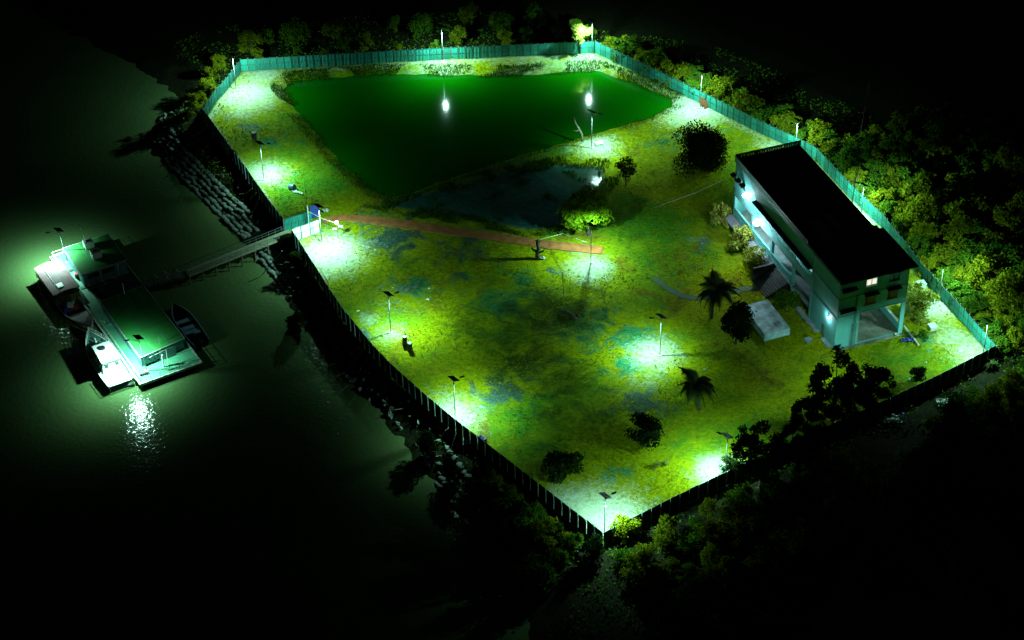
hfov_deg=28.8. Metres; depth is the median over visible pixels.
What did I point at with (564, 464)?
bush
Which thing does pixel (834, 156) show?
bushy tree
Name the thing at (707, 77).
bushy tree
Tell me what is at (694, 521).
bushy tree
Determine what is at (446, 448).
rubble stone
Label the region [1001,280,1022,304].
bushy tree
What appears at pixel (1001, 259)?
bushy tree
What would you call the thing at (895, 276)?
window
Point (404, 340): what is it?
cut stump
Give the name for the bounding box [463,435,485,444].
litter heap
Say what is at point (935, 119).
bushy tree
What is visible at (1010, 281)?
bushy tree
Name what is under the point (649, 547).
bushy tree
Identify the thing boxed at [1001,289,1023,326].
bushy tree
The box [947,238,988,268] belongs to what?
bushy tree
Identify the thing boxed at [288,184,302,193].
plastic drum
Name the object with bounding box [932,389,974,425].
bushy tree
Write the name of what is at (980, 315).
bushy tree
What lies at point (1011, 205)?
bushy tree
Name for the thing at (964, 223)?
bushy tree
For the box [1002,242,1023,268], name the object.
bushy tree
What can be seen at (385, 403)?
rubble stone
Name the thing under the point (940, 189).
bushy tree
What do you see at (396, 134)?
pond water
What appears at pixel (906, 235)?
bushy tree
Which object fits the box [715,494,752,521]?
bushy tree
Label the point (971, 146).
bushy tree
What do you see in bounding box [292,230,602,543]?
metal fence
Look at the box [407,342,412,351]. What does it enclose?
cut stump
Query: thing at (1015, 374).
bushy tree
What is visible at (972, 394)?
bushy tree
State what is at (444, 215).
reeds
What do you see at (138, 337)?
street lamp
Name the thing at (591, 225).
street lamp
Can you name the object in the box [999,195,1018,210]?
bushy tree
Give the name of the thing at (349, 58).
metal fence
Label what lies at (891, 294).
window
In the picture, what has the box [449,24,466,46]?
bushy tree
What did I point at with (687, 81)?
bushy tree
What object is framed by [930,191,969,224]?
bushy tree
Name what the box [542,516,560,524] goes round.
bushy tree
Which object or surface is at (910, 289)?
flowering shrub
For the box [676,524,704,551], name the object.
bushy tree
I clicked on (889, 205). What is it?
bushy tree
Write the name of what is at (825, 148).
bushy tree
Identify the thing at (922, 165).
bushy tree
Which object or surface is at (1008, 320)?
bushy tree
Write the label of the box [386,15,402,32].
bushy tree
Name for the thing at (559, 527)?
bank bush
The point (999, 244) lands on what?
bushy tree
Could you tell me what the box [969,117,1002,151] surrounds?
bushy tree
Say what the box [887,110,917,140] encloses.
bushy tree
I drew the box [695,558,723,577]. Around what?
bushy tree
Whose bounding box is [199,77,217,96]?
bushy tree
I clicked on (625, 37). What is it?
bushy tree
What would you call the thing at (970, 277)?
bushy tree
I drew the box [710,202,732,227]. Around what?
flowering shrub
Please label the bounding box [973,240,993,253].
bushy tree
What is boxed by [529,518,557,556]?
bushy tree
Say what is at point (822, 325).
door
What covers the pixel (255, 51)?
bushy tree
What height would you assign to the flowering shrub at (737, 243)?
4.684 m
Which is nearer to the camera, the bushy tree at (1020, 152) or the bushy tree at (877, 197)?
the bushy tree at (877, 197)
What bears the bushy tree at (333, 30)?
on the ground at (935, 562)
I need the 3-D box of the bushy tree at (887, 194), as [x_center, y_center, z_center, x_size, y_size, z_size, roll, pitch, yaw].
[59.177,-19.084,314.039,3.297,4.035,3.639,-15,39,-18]
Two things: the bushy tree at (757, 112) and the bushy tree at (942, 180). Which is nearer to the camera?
the bushy tree at (942, 180)
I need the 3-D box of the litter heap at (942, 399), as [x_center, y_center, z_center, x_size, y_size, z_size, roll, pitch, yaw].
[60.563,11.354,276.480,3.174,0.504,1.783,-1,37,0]
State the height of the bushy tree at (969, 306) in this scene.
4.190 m
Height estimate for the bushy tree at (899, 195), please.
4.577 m
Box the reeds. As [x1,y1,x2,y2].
[270,58,683,235]
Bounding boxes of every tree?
[183,93,202,114]
[196,90,208,104]
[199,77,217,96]
[201,66,217,79]
[210,53,227,71]
[237,28,263,53]
[250,47,263,58]
[260,28,274,45]
[279,16,312,45]
[292,46,302,55]
[318,23,344,39]
[318,49,329,54]
[335,37,350,51]
[356,31,374,50]
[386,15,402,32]
[392,43,401,51]
[406,12,432,38]
[428,39,441,48]
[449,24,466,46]
[452,475,491,513]
[458,2,478,28]
[477,468,503,499]
[488,11,515,39]
[496,29,512,48]
[496,483,525,505]
[500,499,525,532]
[507,516,546,553]
[508,551,560,597]
[519,25,535,43]
[520,1,546,26]
[526,500,547,523]
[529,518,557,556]
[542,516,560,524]
[546,548,569,569]
[552,532,569,544]
[557,183,613,235]
[560,532,583,558]
[567,18,583,30]
[571,23,591,53]
[583,24,597,42]
[602,36,614,47]
[608,513,633,544]
[610,38,627,61]
[610,547,637,568]
[614,34,628,46]
[614,156,636,185]
[617,46,636,58]
[619,547,654,589]
[621,517,642,535]
[625,34,643,54]
[633,48,650,61]
[635,542,657,559]
[641,53,659,71]
[644,561,673,592]
[648,46,665,65]
[650,55,667,73]
[652,531,676,554]
[654,513,679,543]
[657,59,679,82]
[660,556,680,579]
[664,62,687,86]
[671,119,730,179]
[671,544,689,562]
[674,366,716,409]
[674,562,701,587]
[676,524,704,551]
[679,63,692,80]
[681,75,693,86]
[686,518,705,534]
[687,64,703,80]
[688,78,712,97]
[695,268,741,318]
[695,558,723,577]
[698,497,718,521]
[698,518,726,551]
[698,543,722,567]
[699,72,711,88]
[703,87,717,101]
[708,79,717,88]
[710,85,732,103]
[712,74,736,93]
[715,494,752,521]
[715,556,741,580]
[718,518,740,543]
[719,299,756,344]
[722,87,750,107]
[724,484,758,523]
[727,419,790,488]
[731,90,754,114]
[740,483,753,498]
[744,102,769,125]
[745,95,765,115]
[756,107,779,125]
[756,479,789,510]
[767,468,785,487]
[768,114,783,132]
[770,289,800,312]
[773,414,819,464]
[775,103,794,124]
[776,110,801,134]
[787,461,804,477]
[790,395,831,434]
[793,129,807,141]
[801,119,816,142]
[803,344,883,428]
[806,118,832,146]
[808,130,828,148]
[814,138,837,160]
[819,128,842,146]
[823,137,855,158]
[827,151,839,168]
[829,386,855,408]
[834,145,861,167]
[837,156,856,174]
[838,133,853,148]
[842,166,869,186]
[845,363,897,411]
[849,135,875,162]
[849,161,869,181]
[854,130,879,147]
[855,181,879,208]
[856,143,879,166]
[864,189,883,212]
[865,124,894,141]
[865,158,888,183]
[866,173,886,191]
[870,146,895,170]
[877,136,898,153]
[877,164,903,195]
[877,200,895,217]
[878,187,898,207]
[881,127,905,149]
[883,144,915,176]
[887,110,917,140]
[891,203,915,226]
[891,217,908,237]
[894,172,943,220]
[895,186,919,201]
[897,161,927,196]
[898,130,920,152]
[898,201,931,236]
[900,159,929,179]
[902,227,919,245]
[902,233,930,251]
[903,102,935,143]
[907,221,939,247]
[908,193,938,224]
[912,151,951,176]
[914,135,942,158]
[914,253,938,276]
[915,247,941,267]
[918,135,953,172]
[921,115,943,133]
[921,120,956,146]
[921,235,938,251]
[926,266,951,285]
[928,185,947,209]
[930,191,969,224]
[930,221,943,243]
[932,242,956,267]
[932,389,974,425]
[934,165,953,189]
[934,275,967,299]
[936,200,975,225]
[939,211,977,250]
[939,234,965,262]
[942,172,969,197]
[944,265,957,276]
[947,151,976,178]
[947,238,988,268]
[947,280,971,306]
[949,264,969,282]
[951,135,984,170]
[952,182,983,210]
[953,270,981,290]
[954,384,991,409]
[955,210,993,243]
[956,289,982,313]
[965,252,996,287]
[967,192,997,228]
[968,209,993,238]
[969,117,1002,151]
[970,149,1003,182]
[971,310,990,320]
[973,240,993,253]
[973,386,1009,427]
[975,291,988,309]
[976,276,1002,293]
[977,186,995,209]
[977,315,993,333]
[978,133,1000,167]
[980,228,1007,243]
[981,319,1006,341]
[982,269,1022,318]
[983,251,1010,277]
[983,382,1004,403]
[984,202,1010,220]
[984,237,1016,269]
[986,210,1021,236]
[989,335,1010,354]
[992,145,1023,185]
[994,313,1015,334]
[996,367,1023,398]
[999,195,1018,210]
[999,377,1023,412]
[1001,191,1023,223]
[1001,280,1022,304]
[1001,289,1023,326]
[1002,148,1023,169]
[1002,213,1023,239]
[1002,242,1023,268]
[1002,249,1023,276]
[1004,326,1023,352]
[1007,182,1023,202]
[1011,239,1023,261]
[1012,310,1023,339]
[1013,357,1023,397]
[1015,270,1023,296]
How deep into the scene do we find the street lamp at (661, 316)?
281.82 m
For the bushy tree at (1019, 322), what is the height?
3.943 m
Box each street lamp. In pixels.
[46,228,67,262]
[125,335,148,371]
[228,53,238,90]
[255,141,270,180]
[313,203,323,243]
[382,291,398,333]
[436,24,445,61]
[447,375,464,419]
[586,219,596,263]
[587,18,595,55]
[587,109,601,148]
[599,491,616,531]
[649,314,666,356]
[693,69,705,108]
[716,431,733,469]
[789,118,802,140]
[855,181,869,212]
[936,262,954,304]
[976,318,994,351]
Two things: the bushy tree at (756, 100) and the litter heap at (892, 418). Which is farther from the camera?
the bushy tree at (756, 100)
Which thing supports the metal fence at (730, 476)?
on the ground at (935, 562)
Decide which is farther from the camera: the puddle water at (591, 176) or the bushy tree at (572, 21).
the bushy tree at (572, 21)
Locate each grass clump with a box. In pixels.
[652,460,660,469]
[918,329,928,340]
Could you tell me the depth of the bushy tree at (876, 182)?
316.91 m
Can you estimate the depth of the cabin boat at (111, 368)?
287.22 m
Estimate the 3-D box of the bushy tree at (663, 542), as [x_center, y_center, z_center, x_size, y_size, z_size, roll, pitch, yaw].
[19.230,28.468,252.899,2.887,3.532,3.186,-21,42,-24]
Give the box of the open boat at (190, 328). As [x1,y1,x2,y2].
[172,303,209,347]
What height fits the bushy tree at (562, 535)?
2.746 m
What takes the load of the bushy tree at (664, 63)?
on the ground at (935, 562)
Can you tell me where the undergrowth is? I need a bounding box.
[167,12,1023,639]
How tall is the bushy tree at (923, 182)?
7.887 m
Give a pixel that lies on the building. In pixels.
(840, 262)
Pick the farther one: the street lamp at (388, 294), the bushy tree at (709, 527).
the street lamp at (388, 294)
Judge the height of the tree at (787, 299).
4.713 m
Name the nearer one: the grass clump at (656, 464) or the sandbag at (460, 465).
the grass clump at (656, 464)
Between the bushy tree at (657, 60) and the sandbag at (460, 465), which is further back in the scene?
the bushy tree at (657, 60)
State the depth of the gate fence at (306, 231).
310.42 m
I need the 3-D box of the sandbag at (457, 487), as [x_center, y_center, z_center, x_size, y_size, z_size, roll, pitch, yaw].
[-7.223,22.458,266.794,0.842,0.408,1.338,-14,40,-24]
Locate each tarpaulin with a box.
[309,203,319,217]
[901,335,914,341]
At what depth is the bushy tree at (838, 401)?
274.48 m
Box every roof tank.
[82,237,94,249]
[89,247,101,259]
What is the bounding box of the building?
[725,140,917,351]
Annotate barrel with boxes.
[251,131,256,139]
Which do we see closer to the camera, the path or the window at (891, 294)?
the window at (891, 294)
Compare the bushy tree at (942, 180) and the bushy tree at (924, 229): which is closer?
the bushy tree at (924, 229)
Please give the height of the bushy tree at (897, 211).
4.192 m
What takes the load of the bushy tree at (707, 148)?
on the ground at (935, 562)
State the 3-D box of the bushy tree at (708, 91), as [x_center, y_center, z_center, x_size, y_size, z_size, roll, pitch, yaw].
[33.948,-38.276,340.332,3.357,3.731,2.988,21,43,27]
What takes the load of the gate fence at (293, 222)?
on the ground at (935, 562)
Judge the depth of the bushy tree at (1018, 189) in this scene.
312.57 m
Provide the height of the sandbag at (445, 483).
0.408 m
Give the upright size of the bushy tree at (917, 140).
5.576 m
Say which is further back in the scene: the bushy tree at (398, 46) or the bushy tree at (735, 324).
the bushy tree at (398, 46)
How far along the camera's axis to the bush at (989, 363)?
282.19 m
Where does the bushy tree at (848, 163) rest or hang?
on the ground at (935, 562)
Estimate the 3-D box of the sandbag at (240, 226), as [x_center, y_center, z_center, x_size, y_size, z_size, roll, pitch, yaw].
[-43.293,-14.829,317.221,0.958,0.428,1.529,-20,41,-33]
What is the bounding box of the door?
[820,322,824,335]
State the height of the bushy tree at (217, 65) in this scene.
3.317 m
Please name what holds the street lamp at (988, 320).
on the ground at (935, 562)
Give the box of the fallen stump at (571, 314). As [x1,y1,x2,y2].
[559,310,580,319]
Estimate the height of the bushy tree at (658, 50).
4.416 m
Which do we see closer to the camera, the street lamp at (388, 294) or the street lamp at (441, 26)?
the street lamp at (388, 294)
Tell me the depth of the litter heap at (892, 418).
273.85 m
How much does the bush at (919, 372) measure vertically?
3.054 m
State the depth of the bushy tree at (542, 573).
249.89 m
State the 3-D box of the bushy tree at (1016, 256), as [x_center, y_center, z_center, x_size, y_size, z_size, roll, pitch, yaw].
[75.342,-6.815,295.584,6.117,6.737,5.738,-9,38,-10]
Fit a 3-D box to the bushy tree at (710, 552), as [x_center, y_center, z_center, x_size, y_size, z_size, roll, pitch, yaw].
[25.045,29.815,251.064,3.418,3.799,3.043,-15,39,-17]
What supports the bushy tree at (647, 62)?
on the ground at (935, 562)
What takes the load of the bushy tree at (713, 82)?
on the ground at (935, 562)
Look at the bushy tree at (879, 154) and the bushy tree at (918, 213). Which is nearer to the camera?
the bushy tree at (918, 213)
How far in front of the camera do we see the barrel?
333.74 m
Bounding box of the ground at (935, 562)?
[19,0,1023,639]
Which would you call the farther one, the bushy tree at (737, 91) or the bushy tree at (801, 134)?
the bushy tree at (737, 91)
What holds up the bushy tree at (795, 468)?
on the ground at (935, 562)
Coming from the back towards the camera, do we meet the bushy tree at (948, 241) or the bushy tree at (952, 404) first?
the bushy tree at (948, 241)
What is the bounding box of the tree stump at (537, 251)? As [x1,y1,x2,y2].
[531,239,544,259]
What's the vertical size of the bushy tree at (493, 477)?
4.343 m
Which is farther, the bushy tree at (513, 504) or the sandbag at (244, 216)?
the sandbag at (244, 216)
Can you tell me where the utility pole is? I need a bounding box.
[852,162,859,202]
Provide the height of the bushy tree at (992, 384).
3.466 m
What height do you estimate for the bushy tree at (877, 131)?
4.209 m
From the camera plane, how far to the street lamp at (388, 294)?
287.43 m
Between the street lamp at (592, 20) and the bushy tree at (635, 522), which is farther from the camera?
the street lamp at (592, 20)
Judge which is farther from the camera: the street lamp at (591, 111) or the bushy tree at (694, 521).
the street lamp at (591, 111)
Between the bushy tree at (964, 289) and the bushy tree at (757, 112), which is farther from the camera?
the bushy tree at (757, 112)
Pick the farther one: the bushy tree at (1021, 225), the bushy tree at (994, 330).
the bushy tree at (1021, 225)
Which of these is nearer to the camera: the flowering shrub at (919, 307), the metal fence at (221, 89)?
the flowering shrub at (919, 307)
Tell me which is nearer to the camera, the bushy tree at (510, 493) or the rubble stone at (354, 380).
the bushy tree at (510, 493)
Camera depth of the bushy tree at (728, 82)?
339.30 m
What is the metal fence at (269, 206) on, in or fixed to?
on the ground at (935, 562)
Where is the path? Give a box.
[322,214,603,254]
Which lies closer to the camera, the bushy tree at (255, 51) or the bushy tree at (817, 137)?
the bushy tree at (817, 137)
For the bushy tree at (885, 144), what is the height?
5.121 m
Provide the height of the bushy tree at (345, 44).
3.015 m
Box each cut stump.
[402,335,406,345]
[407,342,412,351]
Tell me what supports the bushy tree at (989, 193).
on the ground at (935, 562)
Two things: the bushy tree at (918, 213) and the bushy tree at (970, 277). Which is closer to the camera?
the bushy tree at (970, 277)
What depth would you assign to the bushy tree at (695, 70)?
344.18 m
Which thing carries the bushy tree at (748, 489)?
on the ground at (935, 562)
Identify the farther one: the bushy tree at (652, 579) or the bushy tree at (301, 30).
the bushy tree at (301, 30)
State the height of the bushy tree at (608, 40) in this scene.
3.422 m
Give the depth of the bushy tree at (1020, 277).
292.70 m
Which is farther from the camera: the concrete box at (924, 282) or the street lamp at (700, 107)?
the street lamp at (700, 107)
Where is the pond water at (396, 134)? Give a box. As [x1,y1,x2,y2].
[283,71,672,196]
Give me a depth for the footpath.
298.04 m
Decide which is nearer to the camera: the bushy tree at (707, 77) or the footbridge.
the footbridge
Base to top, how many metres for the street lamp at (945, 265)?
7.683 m
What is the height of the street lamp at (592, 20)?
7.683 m
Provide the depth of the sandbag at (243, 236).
314.87 m
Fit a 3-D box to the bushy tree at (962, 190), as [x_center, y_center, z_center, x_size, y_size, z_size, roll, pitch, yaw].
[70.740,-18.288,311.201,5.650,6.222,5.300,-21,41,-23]
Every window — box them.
[864,295,875,305]
[866,277,877,287]
[886,290,897,300]
[888,272,899,282]
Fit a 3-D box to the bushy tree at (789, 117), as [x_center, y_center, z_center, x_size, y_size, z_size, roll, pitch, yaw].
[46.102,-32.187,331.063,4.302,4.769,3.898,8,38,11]
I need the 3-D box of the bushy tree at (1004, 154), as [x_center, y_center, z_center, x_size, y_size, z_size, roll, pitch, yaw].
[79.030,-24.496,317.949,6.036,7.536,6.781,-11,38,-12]
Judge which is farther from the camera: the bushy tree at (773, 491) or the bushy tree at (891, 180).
the bushy tree at (891, 180)
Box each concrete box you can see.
[915,279,926,287]
[927,322,937,330]
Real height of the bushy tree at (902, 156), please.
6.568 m
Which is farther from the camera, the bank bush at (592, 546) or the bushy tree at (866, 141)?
the bushy tree at (866, 141)
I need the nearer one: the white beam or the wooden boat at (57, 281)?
the white beam
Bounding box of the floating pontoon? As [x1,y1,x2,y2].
[49,233,202,386]
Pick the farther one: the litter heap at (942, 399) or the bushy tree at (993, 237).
the bushy tree at (993, 237)
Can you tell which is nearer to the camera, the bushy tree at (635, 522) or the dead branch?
the bushy tree at (635, 522)
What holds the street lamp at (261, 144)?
on the ground at (935, 562)
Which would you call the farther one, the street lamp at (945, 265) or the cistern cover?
the street lamp at (945, 265)
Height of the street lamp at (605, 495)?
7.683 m
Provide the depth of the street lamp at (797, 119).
322.77 m
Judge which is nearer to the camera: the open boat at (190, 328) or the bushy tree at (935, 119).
the open boat at (190, 328)
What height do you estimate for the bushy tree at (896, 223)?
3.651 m
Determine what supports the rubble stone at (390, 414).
on the ground at (935, 562)
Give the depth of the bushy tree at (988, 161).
318.72 m
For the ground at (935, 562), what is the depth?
297.53 m
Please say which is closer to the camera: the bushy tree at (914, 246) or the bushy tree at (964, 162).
the bushy tree at (914, 246)
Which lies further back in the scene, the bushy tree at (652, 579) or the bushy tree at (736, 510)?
the bushy tree at (736, 510)
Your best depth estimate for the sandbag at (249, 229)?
315.83 m
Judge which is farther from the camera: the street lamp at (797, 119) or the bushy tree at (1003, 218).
the street lamp at (797, 119)
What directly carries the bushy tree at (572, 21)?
on the ground at (935, 562)
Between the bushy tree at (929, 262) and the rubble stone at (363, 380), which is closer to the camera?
the rubble stone at (363, 380)
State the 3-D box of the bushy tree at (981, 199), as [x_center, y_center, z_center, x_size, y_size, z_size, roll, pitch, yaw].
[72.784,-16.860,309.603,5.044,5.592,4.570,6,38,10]
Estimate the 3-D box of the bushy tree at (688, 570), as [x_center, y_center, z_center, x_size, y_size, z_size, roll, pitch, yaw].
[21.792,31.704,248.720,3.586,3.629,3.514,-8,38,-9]
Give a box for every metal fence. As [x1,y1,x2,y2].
[202,61,240,120]
[203,110,284,230]
[240,41,594,70]
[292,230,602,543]
[595,40,994,349]
[603,345,996,545]
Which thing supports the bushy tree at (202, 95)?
on the ground at (935, 562)
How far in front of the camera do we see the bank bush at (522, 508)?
257.46 m
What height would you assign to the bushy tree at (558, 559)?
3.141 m
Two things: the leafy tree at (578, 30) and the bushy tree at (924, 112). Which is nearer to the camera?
the bushy tree at (924, 112)
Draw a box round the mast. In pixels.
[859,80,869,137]
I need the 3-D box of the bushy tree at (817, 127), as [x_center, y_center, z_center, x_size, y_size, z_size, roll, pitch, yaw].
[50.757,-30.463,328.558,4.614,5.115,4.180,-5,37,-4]
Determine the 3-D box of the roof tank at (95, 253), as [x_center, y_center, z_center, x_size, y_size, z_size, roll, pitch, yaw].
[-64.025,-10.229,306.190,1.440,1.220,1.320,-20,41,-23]
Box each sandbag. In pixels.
[207,173,214,178]
[223,218,231,224]
[232,220,239,224]
[234,213,241,218]
[236,224,243,229]
[240,233,246,238]
[241,213,248,219]
[245,209,252,213]
[246,226,252,232]
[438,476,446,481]
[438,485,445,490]
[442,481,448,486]
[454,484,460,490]
[456,462,463,469]
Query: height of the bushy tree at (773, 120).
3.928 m
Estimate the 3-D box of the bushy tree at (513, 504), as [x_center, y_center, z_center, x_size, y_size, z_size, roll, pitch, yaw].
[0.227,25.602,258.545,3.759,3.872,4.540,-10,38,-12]
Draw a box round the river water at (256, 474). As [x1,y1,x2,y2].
[0,0,529,639]
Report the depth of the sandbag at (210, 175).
326.83 m
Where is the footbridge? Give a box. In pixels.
[184,226,291,284]
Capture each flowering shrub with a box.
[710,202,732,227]
[728,225,754,256]
[743,245,767,266]
[904,281,940,325]
[907,281,921,296]
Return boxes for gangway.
[142,265,187,287]
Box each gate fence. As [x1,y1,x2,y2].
[283,211,311,230]
[291,220,318,240]
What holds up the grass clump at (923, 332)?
on the ground at (935, 562)
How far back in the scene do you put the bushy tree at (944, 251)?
299.61 m
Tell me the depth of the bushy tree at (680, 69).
343.66 m
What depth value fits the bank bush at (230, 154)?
327.87 m
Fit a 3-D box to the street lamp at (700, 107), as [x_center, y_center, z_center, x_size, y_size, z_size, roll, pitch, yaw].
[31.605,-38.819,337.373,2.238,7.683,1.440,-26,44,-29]
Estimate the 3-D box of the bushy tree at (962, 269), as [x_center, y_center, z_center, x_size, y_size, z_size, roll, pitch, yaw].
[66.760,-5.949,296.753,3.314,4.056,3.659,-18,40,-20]
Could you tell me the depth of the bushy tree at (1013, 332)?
283.97 m
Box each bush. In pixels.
[225,149,237,160]
[285,309,304,334]
[288,251,306,267]
[415,428,439,456]
[437,456,460,480]
[509,498,531,526]
[539,450,584,484]
[545,520,564,540]
[580,533,606,561]
[624,412,664,450]
[717,455,739,471]
[909,366,926,382]
[983,358,998,369]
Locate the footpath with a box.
[651,276,758,300]
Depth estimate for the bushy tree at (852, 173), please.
317.34 m
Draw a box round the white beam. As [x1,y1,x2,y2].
[903,325,918,344]
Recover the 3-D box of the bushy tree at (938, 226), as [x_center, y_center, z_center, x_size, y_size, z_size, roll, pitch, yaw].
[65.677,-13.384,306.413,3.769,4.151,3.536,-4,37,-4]
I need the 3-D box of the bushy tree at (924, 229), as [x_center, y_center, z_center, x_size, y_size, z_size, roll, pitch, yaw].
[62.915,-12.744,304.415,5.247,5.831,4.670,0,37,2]
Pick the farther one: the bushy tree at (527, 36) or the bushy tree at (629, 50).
the bushy tree at (527, 36)
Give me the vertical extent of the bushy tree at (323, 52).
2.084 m
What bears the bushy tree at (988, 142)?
on the ground at (935, 562)
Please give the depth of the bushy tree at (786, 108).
332.48 m
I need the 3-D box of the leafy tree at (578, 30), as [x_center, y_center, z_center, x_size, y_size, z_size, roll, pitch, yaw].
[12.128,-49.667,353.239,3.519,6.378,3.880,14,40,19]
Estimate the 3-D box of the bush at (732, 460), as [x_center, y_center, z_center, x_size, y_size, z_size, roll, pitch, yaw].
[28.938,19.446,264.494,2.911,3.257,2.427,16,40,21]
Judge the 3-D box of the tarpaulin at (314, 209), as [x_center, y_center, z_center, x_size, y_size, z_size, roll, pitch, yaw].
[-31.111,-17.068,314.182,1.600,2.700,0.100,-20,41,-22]
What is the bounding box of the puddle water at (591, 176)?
[401,166,605,225]
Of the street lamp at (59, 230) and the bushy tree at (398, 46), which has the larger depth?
the bushy tree at (398, 46)
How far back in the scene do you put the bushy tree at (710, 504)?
257.81 m
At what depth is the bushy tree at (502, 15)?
359.12 m
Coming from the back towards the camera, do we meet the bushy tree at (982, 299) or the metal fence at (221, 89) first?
the metal fence at (221, 89)
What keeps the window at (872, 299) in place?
in the building
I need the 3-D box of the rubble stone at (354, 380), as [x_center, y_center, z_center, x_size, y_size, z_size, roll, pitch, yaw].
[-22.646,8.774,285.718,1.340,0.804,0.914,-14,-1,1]
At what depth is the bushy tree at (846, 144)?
324.56 m
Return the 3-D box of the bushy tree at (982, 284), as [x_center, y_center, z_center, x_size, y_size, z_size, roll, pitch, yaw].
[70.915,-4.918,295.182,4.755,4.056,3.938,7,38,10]
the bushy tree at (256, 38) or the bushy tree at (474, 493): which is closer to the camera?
the bushy tree at (474, 493)
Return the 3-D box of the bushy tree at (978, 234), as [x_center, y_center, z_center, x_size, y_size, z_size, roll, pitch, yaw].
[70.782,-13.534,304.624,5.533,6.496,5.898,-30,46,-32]
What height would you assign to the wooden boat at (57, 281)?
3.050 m
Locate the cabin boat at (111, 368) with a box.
[85,327,133,392]
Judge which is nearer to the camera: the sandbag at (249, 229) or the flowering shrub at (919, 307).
the flowering shrub at (919, 307)
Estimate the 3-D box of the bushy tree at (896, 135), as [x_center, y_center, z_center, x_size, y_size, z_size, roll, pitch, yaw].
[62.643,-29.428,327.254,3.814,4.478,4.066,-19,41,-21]
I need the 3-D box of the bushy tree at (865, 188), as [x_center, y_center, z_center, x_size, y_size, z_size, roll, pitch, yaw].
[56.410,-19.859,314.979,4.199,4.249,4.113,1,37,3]
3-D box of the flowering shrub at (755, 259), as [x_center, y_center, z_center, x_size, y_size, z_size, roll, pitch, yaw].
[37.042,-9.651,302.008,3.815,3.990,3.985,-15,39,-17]
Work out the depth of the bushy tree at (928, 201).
308.33 m
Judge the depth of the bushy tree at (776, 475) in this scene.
261.90 m
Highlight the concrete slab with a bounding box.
[749,299,789,341]
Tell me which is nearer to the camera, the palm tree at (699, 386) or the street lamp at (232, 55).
the palm tree at (699, 386)
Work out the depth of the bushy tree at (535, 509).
258.49 m
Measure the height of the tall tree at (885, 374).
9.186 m
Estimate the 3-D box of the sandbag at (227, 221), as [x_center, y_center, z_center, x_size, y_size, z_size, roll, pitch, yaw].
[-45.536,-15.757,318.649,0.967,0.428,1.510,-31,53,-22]
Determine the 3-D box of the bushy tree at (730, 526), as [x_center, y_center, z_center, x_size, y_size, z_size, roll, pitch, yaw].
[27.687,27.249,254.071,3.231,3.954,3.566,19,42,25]
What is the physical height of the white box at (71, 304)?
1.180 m
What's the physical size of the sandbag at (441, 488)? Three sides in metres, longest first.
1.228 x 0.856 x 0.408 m
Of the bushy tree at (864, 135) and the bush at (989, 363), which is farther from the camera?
the bushy tree at (864, 135)
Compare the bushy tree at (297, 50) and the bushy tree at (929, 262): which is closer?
the bushy tree at (929, 262)
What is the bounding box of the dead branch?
[573,118,582,140]
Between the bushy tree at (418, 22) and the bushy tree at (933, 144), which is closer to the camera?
the bushy tree at (933, 144)
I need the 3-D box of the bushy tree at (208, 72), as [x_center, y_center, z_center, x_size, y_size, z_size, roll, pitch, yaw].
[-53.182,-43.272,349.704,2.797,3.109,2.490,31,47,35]
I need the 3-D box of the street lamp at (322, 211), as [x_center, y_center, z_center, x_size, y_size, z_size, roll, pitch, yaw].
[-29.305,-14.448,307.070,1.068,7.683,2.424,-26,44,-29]
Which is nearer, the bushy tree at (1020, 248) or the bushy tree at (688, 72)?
the bushy tree at (1020, 248)
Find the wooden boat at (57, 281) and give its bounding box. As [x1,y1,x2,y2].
[34,260,92,331]
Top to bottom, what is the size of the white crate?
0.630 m
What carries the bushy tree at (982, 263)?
on the ground at (935, 562)
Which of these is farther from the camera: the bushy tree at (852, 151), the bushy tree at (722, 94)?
the bushy tree at (722, 94)
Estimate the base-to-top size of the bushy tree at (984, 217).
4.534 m
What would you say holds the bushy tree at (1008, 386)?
on the ground at (935, 562)
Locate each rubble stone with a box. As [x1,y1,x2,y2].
[351,378,358,383]
[360,378,366,383]
[382,398,388,406]
[388,406,395,411]
[388,411,392,418]
[444,445,450,450]
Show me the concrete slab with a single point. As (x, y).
(769, 322)
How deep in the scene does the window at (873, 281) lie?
281.15 m
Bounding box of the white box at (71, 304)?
[67,299,74,307]
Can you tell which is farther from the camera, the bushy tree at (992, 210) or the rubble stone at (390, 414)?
the bushy tree at (992, 210)
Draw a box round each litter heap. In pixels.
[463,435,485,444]
[883,412,905,422]
[936,398,947,405]
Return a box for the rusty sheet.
[703,99,707,108]
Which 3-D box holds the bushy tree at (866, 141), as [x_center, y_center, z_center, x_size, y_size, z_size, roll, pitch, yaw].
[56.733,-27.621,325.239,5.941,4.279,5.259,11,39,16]
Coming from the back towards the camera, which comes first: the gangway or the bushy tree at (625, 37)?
the bushy tree at (625, 37)
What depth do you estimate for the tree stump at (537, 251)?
304.24 m
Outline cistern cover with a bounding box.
[804,336,812,343]
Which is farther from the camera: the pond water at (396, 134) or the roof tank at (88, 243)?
the pond water at (396, 134)
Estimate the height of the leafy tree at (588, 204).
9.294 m
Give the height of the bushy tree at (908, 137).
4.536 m
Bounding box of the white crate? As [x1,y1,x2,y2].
[595,140,603,146]

